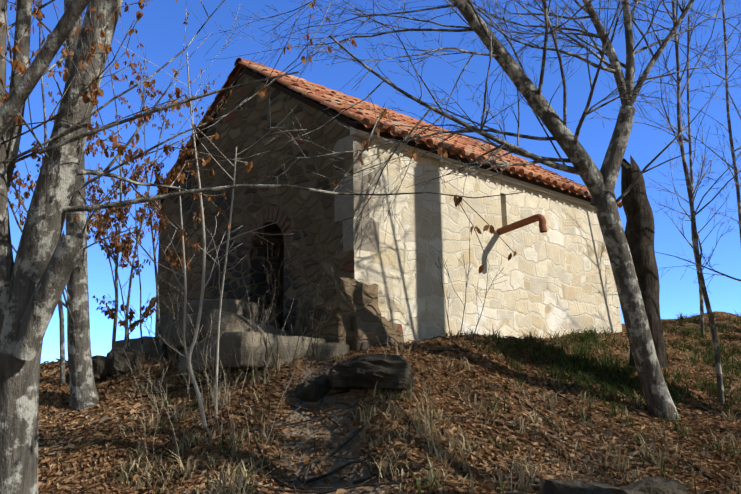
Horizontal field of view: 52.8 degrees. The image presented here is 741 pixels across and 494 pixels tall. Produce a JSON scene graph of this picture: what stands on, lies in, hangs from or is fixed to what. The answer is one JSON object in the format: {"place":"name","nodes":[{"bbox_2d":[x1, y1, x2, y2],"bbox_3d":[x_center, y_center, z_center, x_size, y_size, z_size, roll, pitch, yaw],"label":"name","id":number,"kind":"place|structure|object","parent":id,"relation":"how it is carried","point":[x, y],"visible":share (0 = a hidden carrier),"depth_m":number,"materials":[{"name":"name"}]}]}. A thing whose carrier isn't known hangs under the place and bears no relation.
{"place":"outdoors","nodes":[
{"label":"outdoors","id":0,"kind":"place"},
{"bbox_2d":[0,0,516,346],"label":"dead leaves","id":1,"kind":"object","parent":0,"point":[22,69],"visible":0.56,"depth_m":7.46,"materials":[{"name":"brown plant"}]},
{"bbox_2d":[6,0,740,363],"label":"sky","id":2,"kind":"structure","parent":0,"point":[161,32],"materials":[{"name":"blue"}]},
{"bbox_2d":[38,311,740,493],"bbox_3d":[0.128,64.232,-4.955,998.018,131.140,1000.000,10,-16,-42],"label":"ground","id":3,"kind":"structure","parent":0,"point":[330,428],"depth_m":6.76,"materials":[{"name":"brown plant"}]},
{"bbox_2d":[6,0,240,412],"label":"tree","id":4,"kind":"object","parent":3,"relation":"on","point":[84,393],"visible":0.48,"depth_m":7.72,"materials":[{"name":"grey plant"}]},
{"bbox_2d":[0,0,298,154],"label":"tree limb","id":5,"kind":"object","parent":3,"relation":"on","point":[35,71],"visible":1,"depth_m":2.69,"materials":[{"name":"grey plant"}]},
{"bbox_2d":[101,6,306,429],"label":"saplings","id":6,"kind":"object","parent":3,"relation":"on","point":[203,286],"visible":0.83,"depth_m":6.42,"materials":[{"name":"grey plant"}]},
{"bbox_2d":[115,299,349,375],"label":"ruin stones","id":7,"kind":"object","parent":3,"relation":"on","point":[230,339],"visible":0.58,"depth_m":8.19,"materials":[{"name":"grey stone"}]},
{"bbox_2d":[0,0,521,493],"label":"tree","id":8,"kind":"object","parent":3,"relation":"on","point":[34,276],"visible":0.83,"depth_m":4.30,"materials":[{"name":"grey plant"}]},
{"bbox_2d":[118,265,406,460],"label":"dry shrubs","id":9,"kind":"object","parent":3,"relation":"on","point":[207,377],"visible":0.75,"depth_m":6.36,"materials":[{"name":"plant"}]},
{"bbox_2d":[139,213,506,381],"bbox_3d":[-0.223,0.497,8.136,4.371,2.029,2.062,3,-12,-17],"label":"bare shrub","id":10,"kind":"object","parent":3,"relation":"on","point":[315,288],"visible":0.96,"depth_m":7.96,"materials":[{"name":"brown plant"}]},
{"bbox_2d":[293,275,403,352],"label":"stone buttress","id":11,"kind":"structure","parent":3,"relation":"on","point":[359,318],"depth_m":8.60,"materials":[{"name":"stone"}]},
{"bbox_2d":[155,73,621,342],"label":"stone walls","id":12,"kind":"structure","parent":3,"relation":"on","point":[558,276],"depth_m":10.74,"materials":[{"name":"stone"}]},
{"bbox_2d":[241,206,293,253],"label":"door arch bricks","id":13,"kind":"object","parent":12,"relation":"attached to","point":[283,229],"depth_m":10.44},
{"bbox_2d":[278,239,283,329],"bbox_3d":[-1.054,0.520,10.656,0.050,1.730,0.900,10,-16,-42],"label":"door leaf","id":14,"kind":"object","parent":12,"relation":"attached to","point":[281,282],"visible":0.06,"depth_m":10.88,"materials":[{"name":"brown wood"}]},
{"bbox_2d":[333,135,380,252],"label":"quoins","id":15,"kind":"object","parent":12,"relation":"attached to","point":[351,207],"visible":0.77,"depth_m":9.27,"materials":[{"name":"stone"}]},
{"bbox_2d":[158,67,590,204],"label":"roof slab","id":16,"kind":"structure","parent":12,"relation":"on","point":[311,103],"depth_m":10.70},
{"bbox_2d":[146,58,622,210],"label":"roof tiles","id":17,"kind":"object","parent":12,"relation":"on","point":[460,146],"visible":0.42,"depth_m":11.50,"materials":[{"name":"tile"}]},
{"bbox_2d":[350,121,594,208],"bbox_3d":[0.380,-0.677,13.248,6.358,0.160,5.140,10,-16,-42],"label":"eave mortar","id":18,"kind":"object","parent":12,"relation":"on","point":[437,157],"visible":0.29,"depth_m":10.89,"materials":[{"name":"beige concrete"}]},
{"bbox_2d":[497,214,546,234],"bbox_3d":[2.160,-0.283,10.845,0.104,0.283,0.907,10,-16,-42],"label":"stove pipe","id":19,"kind":"object","parent":12,"relation":"attached to","point":[540,218],"visible":0.94,"depth_m":10.72,"materials":[{"name":"metal"}]},
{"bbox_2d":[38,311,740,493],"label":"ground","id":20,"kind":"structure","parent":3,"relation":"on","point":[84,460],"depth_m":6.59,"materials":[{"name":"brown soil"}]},
{"bbox_2d":[38,336,740,493],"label":"fallen sticks","id":21,"kind":"object","parent":3,"relation":"on","point":[307,482],"visible":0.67,"depth_m":6.24,"materials":[{"name":"brown wood"}]},
{"bbox_2d":[92,347,687,493],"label":"loose rocks","id":22,"kind":"object","parent":3,"relation":"on","point":[387,372],"visible":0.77,"depth_m":6.57,"materials":[{"name":"grey stone"}]},
{"bbox_2d":[109,311,740,493],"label":"grass tufts","id":23,"kind":"object","parent":3,"relation":"on","point":[605,361],"visible":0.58,"depth_m":8.94,"materials":[{"name":"plant"}]},
{"bbox_2d":[186,0,740,419],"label":"tree","id":24,"kind":"object","parent":3,"relation":"on","point":[600,184],"visible":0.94,"depth_m":7.95,"materials":[{"name":"grey plant"}]},
{"bbox_2d":[621,155,667,367],"bbox_3d":[3.110,0.191,8.669,0.429,2.409,0.813,-5,-13,21],"label":"snag tree","id":25,"kind":"object","parent":3,"relation":"on","point":[639,228],"visible":0.65,"depth_m":8.47,"materials":[{"name":"brown plant"}]},
{"bbox_2d":[567,0,740,405],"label":"tree","id":26,"kind":"object","parent":3,"relation":"on","point":[698,257],"visible":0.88,"depth_m":9.02,"materials":[{"name":"grey plant"}]},
{"bbox_2d":[111,312,740,493],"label":"dry grass","id":27,"kind":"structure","parent":0,"point":[429,428],"depth_m":6.10,"materials":[{"name":"beige plant"}]}
]}

